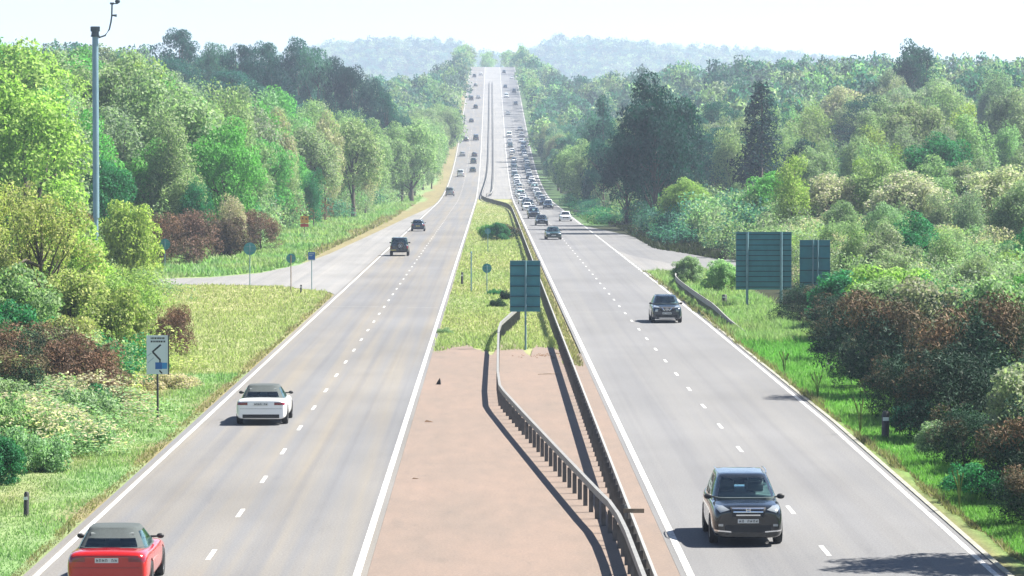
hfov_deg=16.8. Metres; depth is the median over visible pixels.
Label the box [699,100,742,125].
pine tree
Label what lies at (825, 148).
birch tree
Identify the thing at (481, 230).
leafy shrub
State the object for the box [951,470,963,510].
grass stalk
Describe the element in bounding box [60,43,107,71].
oak tree
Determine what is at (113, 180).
oak tree
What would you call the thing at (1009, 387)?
leafy shrub
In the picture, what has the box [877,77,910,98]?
birch tree
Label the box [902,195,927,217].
birch tree
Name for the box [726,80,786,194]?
conifer tree
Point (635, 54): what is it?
wood
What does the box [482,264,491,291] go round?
round sign
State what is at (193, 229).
gorse bush
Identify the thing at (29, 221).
young tree
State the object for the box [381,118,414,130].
pine tree
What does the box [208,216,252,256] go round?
leafy shrub
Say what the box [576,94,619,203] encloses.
conifer tree
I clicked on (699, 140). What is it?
oak tree
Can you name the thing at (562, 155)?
oak tree
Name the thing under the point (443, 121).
oak tree
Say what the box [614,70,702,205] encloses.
oak tree
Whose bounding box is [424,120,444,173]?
birch tree
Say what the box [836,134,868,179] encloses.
birch tree
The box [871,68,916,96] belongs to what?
oak tree
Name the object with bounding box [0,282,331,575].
grass
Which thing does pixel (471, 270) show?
slim pole
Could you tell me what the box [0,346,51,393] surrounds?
gorse bush
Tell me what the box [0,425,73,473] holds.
bramble mound
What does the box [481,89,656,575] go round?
guard rail
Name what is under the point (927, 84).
birch tree
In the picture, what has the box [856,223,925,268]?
oak tree
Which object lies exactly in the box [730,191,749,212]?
oak tree
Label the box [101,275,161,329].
leafy shrub
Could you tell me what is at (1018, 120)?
birch tree
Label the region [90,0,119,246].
camera mast
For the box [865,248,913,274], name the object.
oak tree
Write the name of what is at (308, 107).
birch tree
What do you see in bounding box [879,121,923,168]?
birch tree
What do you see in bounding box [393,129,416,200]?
birch tree
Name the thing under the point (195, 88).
birch tree
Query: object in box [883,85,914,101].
oak tree
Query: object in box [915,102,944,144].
birch tree
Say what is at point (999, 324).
gorse bush
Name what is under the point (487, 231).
round sign
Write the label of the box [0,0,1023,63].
sky
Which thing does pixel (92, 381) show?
gorse bush
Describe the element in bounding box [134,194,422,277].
grass
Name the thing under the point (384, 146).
oak tree
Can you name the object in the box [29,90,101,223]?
birch tree
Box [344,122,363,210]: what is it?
birch tree
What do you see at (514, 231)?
gorse bush
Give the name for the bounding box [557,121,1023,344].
undergrowth
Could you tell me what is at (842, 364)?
gorse bush
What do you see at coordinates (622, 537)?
guard rail
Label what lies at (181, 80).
oak tree
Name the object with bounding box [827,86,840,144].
birch tree
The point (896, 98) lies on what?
birch tree
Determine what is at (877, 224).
birch tree
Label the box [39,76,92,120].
birch tree
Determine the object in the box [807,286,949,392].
gorse bush
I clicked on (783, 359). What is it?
grass stalk
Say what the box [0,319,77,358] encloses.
gorse bush
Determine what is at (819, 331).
gorse bush
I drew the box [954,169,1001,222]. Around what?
oak tree
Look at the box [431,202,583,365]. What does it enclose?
grass
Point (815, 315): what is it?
gorse bush
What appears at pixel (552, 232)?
saloon car
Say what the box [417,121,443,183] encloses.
oak tree
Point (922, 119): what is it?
oak tree
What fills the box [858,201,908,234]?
oak tree
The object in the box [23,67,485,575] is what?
road
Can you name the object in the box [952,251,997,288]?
oak tree
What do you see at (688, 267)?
leafy shrub
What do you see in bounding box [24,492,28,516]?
marker post
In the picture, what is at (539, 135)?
oak tree
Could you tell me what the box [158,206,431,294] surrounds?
slip road
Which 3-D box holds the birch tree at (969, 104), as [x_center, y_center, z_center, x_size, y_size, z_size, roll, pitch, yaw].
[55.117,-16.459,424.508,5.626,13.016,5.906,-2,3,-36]
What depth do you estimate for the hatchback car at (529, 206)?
511.80 m
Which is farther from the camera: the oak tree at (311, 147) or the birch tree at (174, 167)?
the oak tree at (311, 147)
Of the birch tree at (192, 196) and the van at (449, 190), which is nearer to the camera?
the birch tree at (192, 196)
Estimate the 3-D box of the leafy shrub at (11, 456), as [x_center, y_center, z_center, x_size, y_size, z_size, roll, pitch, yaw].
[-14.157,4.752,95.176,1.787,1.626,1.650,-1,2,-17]
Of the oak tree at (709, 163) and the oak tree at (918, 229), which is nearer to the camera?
the oak tree at (918, 229)
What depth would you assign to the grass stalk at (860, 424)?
111.31 m
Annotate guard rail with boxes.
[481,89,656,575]
[486,112,493,196]
[496,312,646,575]
[675,273,744,331]
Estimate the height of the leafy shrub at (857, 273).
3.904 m
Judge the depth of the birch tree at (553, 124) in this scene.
885.79 m
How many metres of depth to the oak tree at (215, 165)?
326.08 m
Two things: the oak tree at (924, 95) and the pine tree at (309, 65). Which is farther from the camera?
the pine tree at (309, 65)
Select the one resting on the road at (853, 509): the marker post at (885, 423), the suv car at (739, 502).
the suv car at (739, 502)
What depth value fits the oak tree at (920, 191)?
289.04 m
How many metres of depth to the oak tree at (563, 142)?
704.53 m
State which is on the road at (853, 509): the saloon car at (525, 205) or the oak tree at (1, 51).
the saloon car at (525, 205)
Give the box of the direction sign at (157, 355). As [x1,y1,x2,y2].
[146,335,168,420]
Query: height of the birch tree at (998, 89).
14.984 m
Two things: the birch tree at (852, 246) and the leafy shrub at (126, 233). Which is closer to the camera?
the birch tree at (852, 246)
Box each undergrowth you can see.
[0,181,406,456]
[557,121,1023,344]
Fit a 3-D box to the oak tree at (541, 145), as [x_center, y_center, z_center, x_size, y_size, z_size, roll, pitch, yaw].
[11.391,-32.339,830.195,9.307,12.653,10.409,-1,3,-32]
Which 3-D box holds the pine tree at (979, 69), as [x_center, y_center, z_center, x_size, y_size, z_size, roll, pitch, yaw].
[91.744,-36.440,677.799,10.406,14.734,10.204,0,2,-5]
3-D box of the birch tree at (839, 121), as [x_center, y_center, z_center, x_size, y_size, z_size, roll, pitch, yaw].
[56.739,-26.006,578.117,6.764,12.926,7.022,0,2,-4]
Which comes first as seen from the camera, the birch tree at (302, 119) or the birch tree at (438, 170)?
the birch tree at (302, 119)
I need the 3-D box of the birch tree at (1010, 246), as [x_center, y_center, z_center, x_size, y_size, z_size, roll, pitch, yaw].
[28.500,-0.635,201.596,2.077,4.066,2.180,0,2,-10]
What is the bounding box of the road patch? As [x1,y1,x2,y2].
[331,306,378,306]
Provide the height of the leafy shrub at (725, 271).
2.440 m
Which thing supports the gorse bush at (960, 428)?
on the ground at (432, 197)
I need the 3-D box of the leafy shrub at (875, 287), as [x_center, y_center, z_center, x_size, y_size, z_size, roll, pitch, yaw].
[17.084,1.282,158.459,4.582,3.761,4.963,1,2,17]
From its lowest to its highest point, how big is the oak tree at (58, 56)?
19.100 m
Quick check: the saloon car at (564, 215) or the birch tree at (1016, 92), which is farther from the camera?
the birch tree at (1016, 92)
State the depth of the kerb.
96.24 m
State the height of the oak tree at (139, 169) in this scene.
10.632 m
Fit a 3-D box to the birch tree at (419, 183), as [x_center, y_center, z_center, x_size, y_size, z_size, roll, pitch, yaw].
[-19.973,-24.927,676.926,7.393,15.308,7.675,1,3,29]
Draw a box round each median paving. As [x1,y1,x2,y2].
[367,341,679,575]
[478,67,511,198]
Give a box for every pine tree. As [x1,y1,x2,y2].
[146,58,208,86]
[151,27,204,83]
[183,71,255,108]
[195,42,236,89]
[207,77,268,106]
[216,79,267,102]
[217,43,258,82]
[241,40,287,89]
[249,60,294,105]
[274,36,324,102]
[288,99,309,108]
[291,103,334,114]
[295,46,339,109]
[295,95,319,101]
[310,55,353,109]
[330,109,372,127]
[333,64,373,128]
[353,78,391,132]
[367,91,401,139]
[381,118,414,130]
[395,111,411,192]
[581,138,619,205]
[694,118,710,125]
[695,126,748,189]
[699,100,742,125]
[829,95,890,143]
[951,77,971,94]
[962,64,992,100]
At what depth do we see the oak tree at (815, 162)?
381.14 m
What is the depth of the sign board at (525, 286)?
160.11 m
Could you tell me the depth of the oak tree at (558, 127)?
899.39 m
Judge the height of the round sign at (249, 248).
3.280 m
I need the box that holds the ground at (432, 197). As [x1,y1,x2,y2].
[0,45,1023,575]
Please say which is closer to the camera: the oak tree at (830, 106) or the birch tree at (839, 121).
the birch tree at (839, 121)
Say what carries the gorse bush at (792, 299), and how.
on the ground at (432, 197)
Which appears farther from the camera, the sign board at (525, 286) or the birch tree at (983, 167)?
the birch tree at (983, 167)
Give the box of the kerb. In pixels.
[646,272,1013,575]
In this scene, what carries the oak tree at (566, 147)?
on the ground at (432, 197)
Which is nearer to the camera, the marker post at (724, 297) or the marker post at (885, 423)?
the marker post at (885, 423)
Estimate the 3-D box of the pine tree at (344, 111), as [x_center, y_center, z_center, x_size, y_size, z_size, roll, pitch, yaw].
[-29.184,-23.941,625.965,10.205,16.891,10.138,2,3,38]
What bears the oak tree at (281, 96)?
on the ground at (432, 197)
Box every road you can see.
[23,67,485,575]
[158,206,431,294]
[499,67,1005,575]
[586,226,795,269]
[618,251,675,270]
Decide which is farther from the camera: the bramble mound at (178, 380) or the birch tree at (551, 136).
the birch tree at (551, 136)
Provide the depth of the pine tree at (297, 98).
694.48 m
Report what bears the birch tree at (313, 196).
on the ground at (432, 197)
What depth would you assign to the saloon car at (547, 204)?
564.00 m
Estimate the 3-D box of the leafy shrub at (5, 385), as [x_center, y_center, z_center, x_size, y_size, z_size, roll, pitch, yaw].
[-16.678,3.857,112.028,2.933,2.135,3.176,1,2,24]
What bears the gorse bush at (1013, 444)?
on the ground at (432, 197)
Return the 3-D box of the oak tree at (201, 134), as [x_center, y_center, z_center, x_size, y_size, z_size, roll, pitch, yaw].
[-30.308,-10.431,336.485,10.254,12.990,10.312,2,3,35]
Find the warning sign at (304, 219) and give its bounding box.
[300,216,308,232]
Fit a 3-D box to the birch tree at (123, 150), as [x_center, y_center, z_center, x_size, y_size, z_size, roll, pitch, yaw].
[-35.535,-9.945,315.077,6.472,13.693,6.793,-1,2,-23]
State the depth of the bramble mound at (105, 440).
105.69 m
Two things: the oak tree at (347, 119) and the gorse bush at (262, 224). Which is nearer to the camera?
the gorse bush at (262, 224)
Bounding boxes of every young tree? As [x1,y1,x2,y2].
[0,180,51,280]
[0,181,107,307]
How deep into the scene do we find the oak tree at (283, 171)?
396.79 m
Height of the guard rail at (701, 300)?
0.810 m
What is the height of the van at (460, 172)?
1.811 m
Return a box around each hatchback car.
[411,219,425,230]
[527,205,535,214]
[535,215,547,225]
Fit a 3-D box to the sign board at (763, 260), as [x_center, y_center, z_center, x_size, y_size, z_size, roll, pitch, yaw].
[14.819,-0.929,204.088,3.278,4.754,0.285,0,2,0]
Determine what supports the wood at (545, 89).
on the ground at (432, 197)
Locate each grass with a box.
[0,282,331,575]
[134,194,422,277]
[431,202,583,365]
[568,207,726,259]
[642,266,1023,561]
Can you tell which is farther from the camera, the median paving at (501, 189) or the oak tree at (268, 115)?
the median paving at (501, 189)
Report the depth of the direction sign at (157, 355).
117.61 m
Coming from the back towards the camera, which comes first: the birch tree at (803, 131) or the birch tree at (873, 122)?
the birch tree at (803, 131)
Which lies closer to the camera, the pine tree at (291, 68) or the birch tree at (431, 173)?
the pine tree at (291, 68)
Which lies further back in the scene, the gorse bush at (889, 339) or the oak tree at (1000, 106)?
the oak tree at (1000, 106)
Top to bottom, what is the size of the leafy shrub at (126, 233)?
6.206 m
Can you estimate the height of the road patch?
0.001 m
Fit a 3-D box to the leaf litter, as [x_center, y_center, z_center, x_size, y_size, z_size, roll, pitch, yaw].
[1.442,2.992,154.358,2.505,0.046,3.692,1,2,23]
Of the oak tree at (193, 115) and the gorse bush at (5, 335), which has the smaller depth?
the gorse bush at (5, 335)
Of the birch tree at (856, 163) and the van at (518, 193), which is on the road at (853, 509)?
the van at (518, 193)
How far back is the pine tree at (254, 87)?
647.27 m
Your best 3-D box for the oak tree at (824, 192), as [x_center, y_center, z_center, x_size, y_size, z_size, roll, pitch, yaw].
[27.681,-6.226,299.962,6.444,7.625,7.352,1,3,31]
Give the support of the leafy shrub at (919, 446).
on the ground at (432, 197)
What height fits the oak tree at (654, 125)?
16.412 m
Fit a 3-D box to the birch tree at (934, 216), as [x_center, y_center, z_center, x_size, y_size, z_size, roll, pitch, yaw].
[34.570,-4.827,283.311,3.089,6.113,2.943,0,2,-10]
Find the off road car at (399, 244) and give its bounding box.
[389,237,410,255]
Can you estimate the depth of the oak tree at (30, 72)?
332.67 m
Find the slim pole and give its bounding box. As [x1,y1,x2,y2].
[470,251,471,290]
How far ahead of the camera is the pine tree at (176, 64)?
652.37 m
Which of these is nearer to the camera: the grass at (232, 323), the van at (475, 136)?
the grass at (232, 323)
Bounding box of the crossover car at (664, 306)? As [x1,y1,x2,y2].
[649,294,682,322]
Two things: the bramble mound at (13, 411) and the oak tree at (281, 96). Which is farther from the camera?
the oak tree at (281, 96)
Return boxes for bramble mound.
[0,388,73,439]
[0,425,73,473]
[25,386,120,430]
[35,411,116,451]
[55,383,123,420]
[125,373,203,389]
[436,327,453,333]
[487,289,504,294]
[487,298,506,306]
[499,289,509,299]
[936,461,1012,495]
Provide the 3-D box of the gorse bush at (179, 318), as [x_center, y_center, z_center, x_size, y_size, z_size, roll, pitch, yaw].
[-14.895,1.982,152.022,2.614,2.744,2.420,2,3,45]
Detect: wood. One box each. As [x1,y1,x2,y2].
[0,38,517,149]
[158,32,1008,81]
[508,43,1023,150]
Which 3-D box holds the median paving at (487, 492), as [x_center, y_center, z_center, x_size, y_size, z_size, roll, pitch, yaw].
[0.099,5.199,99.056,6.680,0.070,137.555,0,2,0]
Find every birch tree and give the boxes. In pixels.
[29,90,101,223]
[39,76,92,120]
[46,46,91,113]
[61,100,106,203]
[99,103,150,205]
[123,56,166,101]
[136,106,197,214]
[159,167,206,251]
[174,75,214,104]
[178,175,214,249]
[202,77,253,145]
[214,81,258,142]
[217,193,248,241]
[231,93,284,172]
[250,88,284,114]
[268,111,298,171]
[269,148,302,227]
[291,106,317,134]
[291,145,300,174]
[294,97,327,195]
[302,99,336,125]
[303,168,325,224]
[310,110,345,207]
[333,109,355,121]
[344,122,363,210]
[347,111,366,123]
[353,147,381,212]
[384,151,399,189]
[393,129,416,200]
[405,125,424,198]
[414,140,432,195]
[422,129,443,189]
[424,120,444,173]
[426,152,443,188]
[538,122,556,144]
[543,129,564,152]
[556,113,568,129]
[564,147,593,200]
[608,117,623,129]
[709,118,755,191]
[730,182,742,194]
[741,138,783,184]
[744,106,782,151]
[767,121,803,167]
[768,152,818,230]
[775,105,801,139]
[777,131,799,153]
[784,107,830,150]
[800,101,835,146]
[810,137,839,175]
[813,216,847,268]
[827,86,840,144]
[833,93,862,156]
[834,219,870,271]
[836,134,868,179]
[836,137,859,178]
[850,136,890,178]
[852,156,888,217]
[855,111,888,142]
[855,123,890,155]
[864,215,898,243]
[868,143,898,163]
[872,142,907,176]
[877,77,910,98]
[878,220,897,241]
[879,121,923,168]
[881,159,909,179]
[888,91,913,108]
[891,201,912,226]
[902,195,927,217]
[906,219,930,250]
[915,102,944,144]
[916,74,952,98]
[923,193,956,229]
[923,224,965,273]
[932,84,970,130]
[944,101,980,146]
[952,187,987,238]
[953,111,1000,171]
[973,155,1001,172]
[975,92,1004,127]
[976,63,1013,124]
[986,242,1015,265]
[987,120,1022,168]
[1003,85,1023,100]
[1005,86,1023,167]
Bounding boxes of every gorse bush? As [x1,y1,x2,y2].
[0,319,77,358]
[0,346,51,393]
[3,320,94,373]
[38,332,134,389]
[75,372,132,413]
[146,211,190,264]
[147,303,197,356]
[158,207,224,263]
[242,208,283,248]
[501,223,520,238]
[766,282,817,321]
[800,291,848,339]
[806,289,888,360]
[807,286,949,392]
[825,331,888,389]
[858,353,939,417]
[890,340,1000,442]
[898,287,1023,413]
[921,403,1001,467]
[969,393,1023,500]
[987,462,1023,524]
[995,316,1023,409]
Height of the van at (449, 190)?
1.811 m
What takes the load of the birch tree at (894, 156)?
on the ground at (432, 197)
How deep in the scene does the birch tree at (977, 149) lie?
367.68 m
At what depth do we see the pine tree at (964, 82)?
686.75 m
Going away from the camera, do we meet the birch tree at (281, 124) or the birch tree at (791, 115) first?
the birch tree at (281, 124)
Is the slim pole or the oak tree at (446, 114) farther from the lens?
the oak tree at (446, 114)
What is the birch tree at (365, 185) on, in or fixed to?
on the ground at (432, 197)
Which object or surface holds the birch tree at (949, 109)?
on the ground at (432, 197)
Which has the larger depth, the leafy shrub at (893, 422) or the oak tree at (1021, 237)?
the oak tree at (1021, 237)
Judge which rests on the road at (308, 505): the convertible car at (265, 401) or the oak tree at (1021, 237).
the convertible car at (265, 401)
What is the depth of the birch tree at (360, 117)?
584.77 m
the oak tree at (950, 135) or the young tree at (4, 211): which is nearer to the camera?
the young tree at (4, 211)
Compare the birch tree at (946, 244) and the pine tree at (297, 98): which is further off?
the pine tree at (297, 98)
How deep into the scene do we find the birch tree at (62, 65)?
354.41 m
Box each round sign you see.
[159,239,169,264]
[244,242,255,284]
[286,254,295,283]
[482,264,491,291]
[485,228,490,250]
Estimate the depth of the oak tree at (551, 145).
751.97 m
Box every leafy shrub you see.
[0,262,66,322]
[0,298,62,346]
[0,377,38,408]
[0,435,27,485]
[13,212,115,281]
[30,315,104,347]
[37,268,110,324]
[50,268,105,289]
[76,285,157,372]
[98,199,164,278]
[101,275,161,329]
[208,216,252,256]
[476,224,490,237]
[482,222,510,239]
[669,255,703,282]
[699,258,735,290]
[804,269,865,324]
[839,275,916,343]
[843,264,933,295]
[870,275,973,368]
[889,401,936,432]
[914,419,968,454]
[943,275,1023,387]
[982,362,1023,468]
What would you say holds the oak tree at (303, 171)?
on the ground at (432, 197)
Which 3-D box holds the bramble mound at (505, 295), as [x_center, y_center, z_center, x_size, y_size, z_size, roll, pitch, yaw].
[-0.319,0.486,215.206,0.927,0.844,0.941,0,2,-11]
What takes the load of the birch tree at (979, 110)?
on the ground at (432, 197)
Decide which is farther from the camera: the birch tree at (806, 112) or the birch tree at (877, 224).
the birch tree at (806, 112)
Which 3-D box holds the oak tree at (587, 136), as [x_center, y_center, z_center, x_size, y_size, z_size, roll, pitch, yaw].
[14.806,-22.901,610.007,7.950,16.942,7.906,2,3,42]
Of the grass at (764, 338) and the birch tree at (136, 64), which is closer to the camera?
the grass at (764, 338)
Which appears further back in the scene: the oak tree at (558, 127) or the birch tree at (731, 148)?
the oak tree at (558, 127)
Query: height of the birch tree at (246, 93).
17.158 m
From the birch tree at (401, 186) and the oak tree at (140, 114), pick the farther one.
the birch tree at (401, 186)
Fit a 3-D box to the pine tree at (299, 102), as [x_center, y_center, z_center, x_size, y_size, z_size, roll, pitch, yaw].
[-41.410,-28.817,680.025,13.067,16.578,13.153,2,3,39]
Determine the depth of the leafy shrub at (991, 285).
127.52 m
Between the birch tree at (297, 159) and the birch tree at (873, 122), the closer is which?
the birch tree at (297, 159)
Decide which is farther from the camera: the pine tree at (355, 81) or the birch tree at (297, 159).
the pine tree at (355, 81)
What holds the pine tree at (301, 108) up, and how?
on the ground at (432, 197)
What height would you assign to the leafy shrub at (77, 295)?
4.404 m
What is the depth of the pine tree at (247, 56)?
673.97 m
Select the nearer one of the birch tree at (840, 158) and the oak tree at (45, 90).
the oak tree at (45, 90)
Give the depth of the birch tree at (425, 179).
704.50 m
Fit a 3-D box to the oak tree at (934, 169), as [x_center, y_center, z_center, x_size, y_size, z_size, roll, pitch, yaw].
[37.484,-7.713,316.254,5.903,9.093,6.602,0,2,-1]
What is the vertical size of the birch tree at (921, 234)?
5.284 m
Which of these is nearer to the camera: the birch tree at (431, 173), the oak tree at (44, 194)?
the oak tree at (44, 194)
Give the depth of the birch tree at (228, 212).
311.55 m
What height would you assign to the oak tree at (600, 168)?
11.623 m
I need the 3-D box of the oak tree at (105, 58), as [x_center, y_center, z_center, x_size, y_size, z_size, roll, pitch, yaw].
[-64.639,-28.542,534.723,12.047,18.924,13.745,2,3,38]
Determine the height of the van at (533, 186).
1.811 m
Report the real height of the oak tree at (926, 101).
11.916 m
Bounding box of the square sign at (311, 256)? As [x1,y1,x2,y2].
[308,252,314,289]
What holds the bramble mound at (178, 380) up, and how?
on the ground at (432, 197)
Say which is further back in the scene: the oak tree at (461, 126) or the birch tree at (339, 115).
the oak tree at (461, 126)
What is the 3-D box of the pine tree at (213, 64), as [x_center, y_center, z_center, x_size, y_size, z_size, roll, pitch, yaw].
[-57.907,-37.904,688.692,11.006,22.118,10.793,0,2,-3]
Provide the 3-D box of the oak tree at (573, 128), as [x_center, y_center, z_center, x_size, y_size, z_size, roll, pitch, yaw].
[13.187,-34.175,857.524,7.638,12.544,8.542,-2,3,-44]
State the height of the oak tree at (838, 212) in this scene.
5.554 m
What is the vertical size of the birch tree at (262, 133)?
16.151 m
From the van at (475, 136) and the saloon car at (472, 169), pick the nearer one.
the saloon car at (472, 169)
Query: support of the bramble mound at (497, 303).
on the ground at (432, 197)
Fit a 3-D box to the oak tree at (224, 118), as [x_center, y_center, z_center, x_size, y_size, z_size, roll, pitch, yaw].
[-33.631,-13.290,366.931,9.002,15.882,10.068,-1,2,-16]
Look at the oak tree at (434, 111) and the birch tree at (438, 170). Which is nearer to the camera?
the birch tree at (438, 170)
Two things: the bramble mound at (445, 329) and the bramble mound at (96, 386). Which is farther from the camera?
the bramble mound at (445, 329)
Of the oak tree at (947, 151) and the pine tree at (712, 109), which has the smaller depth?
the oak tree at (947, 151)
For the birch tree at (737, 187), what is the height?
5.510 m
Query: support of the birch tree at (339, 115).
on the ground at (432, 197)
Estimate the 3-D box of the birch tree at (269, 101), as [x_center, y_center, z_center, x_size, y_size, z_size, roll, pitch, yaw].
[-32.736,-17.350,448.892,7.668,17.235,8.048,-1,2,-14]
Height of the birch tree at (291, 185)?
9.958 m
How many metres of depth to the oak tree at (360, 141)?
488.13 m
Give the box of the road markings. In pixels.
[33,68,999,575]
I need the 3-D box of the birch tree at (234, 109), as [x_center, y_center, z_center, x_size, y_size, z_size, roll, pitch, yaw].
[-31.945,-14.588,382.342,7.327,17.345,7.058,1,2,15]
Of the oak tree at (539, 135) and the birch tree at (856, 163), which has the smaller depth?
the birch tree at (856, 163)
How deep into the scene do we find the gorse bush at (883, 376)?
117.80 m
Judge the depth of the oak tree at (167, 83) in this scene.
412.55 m
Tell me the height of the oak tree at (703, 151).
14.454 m
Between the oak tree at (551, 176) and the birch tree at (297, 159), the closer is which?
the birch tree at (297, 159)
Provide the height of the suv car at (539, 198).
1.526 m
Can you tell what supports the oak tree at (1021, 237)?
on the ground at (432, 197)
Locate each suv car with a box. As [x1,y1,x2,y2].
[470,158,476,163]
[527,207,539,218]
[537,195,546,203]
[702,466,783,542]
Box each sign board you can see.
[510,260,539,349]
[736,232,791,304]
[800,240,829,287]
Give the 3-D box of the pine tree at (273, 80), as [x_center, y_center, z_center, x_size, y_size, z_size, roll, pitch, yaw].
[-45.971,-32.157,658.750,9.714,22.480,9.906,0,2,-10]
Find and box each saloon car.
[469,167,475,171]
[522,202,532,210]
[539,198,546,205]
[543,200,552,208]
[544,227,561,239]
[559,211,571,220]
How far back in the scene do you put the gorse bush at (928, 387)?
108.61 m
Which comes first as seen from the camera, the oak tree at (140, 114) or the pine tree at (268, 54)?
the oak tree at (140, 114)
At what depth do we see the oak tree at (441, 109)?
954.03 m
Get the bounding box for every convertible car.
[68,523,164,575]
[236,383,292,423]
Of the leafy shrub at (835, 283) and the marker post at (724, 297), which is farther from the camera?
the marker post at (724, 297)
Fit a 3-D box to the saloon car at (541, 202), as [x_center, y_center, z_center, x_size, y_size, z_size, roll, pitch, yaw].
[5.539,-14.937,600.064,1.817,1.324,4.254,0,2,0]
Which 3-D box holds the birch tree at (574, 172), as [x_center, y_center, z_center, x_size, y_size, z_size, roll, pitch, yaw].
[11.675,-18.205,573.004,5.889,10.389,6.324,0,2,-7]
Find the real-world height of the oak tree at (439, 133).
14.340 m
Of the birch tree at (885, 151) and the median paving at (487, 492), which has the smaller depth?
the median paving at (487, 492)
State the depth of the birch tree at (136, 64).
400.96 m
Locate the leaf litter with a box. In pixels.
[512,353,560,358]
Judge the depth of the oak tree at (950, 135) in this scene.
389.65 m
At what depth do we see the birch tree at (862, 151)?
348.61 m
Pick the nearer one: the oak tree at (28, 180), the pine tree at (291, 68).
the oak tree at (28, 180)
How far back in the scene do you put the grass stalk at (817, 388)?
126.31 m
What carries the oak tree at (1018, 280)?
on the ground at (432, 197)
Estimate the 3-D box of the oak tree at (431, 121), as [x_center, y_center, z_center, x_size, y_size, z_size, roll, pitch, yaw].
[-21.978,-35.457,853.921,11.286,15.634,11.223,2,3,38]
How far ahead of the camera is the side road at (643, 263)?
284.94 m
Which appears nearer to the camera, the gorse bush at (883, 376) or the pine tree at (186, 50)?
the gorse bush at (883, 376)
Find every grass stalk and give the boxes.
[779,351,788,370]
[811,371,822,398]
[853,397,869,430]
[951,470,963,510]
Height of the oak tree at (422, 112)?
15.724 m
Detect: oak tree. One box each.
[0,36,91,117]
[0,37,61,88]
[0,70,99,235]
[0,144,70,227]
[1,123,57,228]
[16,87,103,140]
[44,48,84,70]
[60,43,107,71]
[62,107,126,211]
[63,53,101,79]
[69,43,114,68]
[72,50,174,119]
[77,154,137,227]
[91,63,227,197]
[101,47,150,79]
[101,102,173,198]
[117,138,181,211]
[155,69,196,102]
[157,119,249,207]
[163,70,203,98]
[169,88,231,127]
[183,115,267,224]
[225,125,278,207]
[246,99,295,174]
[251,137,297,210]
[258,85,299,131]
[258,106,298,193]
[269,106,317,145]
[275,91,312,128]
[292,126,343,215]
[293,154,314,192]
[305,109,345,217]
[328,116,388,216]
[336,116,391,207]
[346,117,395,206]
[378,121,414,200]
[390,118,446,201]
[410,112,447,144]
[416,103,439,116]
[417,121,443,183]
[423,110,457,149]
[424,116,448,156]
[429,106,462,160]
[430,126,448,165]
[431,114,449,147]
[433,115,451,148]
[435,104,460,144]
[445,108,464,154]
[534,124,558,155]
[536,120,564,144]
[536,127,577,167]
[543,133,564,189]
[543,149,561,190]
[547,149,561,192]
[548,131,578,192]
[553,138,590,193]
[554,145,575,191]
[563,125,581,142]
[574,111,613,154]
[589,139,620,189]
[595,126,652,224]
[611,90,695,216]
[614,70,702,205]
[649,97,706,196]
[657,176,711,216]
[689,123,712,184]
[694,136,730,192]
[700,115,740,141]
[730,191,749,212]
[733,110,766,139]
[738,171,802,211]
[743,94,789,132]
[778,138,826,179]
[779,95,810,128]
[793,144,838,191]
[798,173,868,225]
[818,85,869,140]
[819,199,863,231]
[840,152,912,223]
[849,94,916,145]
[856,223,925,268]
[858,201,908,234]
[860,169,951,227]
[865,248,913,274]
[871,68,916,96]
[871,97,948,159]
[882,210,952,264]
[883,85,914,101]
[886,37,942,95]
[898,131,978,194]
[900,154,957,210]
[905,77,968,115]
[917,124,961,165]
[920,93,959,118]
[941,160,980,200]
[945,229,972,246]
[948,164,1023,228]
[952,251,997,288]
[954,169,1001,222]
[977,86,1023,158]
[983,179,1023,243]
[995,146,1023,178]
[996,227,1023,260]
[1010,273,1023,287]
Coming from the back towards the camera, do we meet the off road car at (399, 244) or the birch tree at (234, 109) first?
the birch tree at (234, 109)
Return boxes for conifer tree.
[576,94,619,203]
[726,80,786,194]
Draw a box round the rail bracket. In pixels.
[623,505,643,522]
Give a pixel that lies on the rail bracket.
(625, 510)
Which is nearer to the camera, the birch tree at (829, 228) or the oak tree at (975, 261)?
the oak tree at (975, 261)
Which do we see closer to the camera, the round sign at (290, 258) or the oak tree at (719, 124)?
the round sign at (290, 258)
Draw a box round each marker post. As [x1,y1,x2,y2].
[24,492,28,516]
[722,294,726,300]
[881,411,889,437]
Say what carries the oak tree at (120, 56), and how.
on the ground at (432, 197)
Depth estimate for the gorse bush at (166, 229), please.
271.88 m
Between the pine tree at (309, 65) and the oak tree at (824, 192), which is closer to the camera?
the oak tree at (824, 192)
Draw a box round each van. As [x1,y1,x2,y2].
[445,187,453,195]
[457,169,463,176]
[473,134,478,139]
[506,131,512,136]
[516,189,525,197]
[531,183,538,190]
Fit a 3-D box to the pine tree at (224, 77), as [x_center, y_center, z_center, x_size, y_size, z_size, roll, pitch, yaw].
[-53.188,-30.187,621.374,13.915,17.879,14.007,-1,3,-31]
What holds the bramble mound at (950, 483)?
on the ground at (432, 197)
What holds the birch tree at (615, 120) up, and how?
on the ground at (432, 197)
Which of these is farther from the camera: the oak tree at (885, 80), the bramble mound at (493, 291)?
the oak tree at (885, 80)
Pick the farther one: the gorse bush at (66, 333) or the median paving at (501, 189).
the median paving at (501, 189)
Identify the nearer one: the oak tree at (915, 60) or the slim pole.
the slim pole

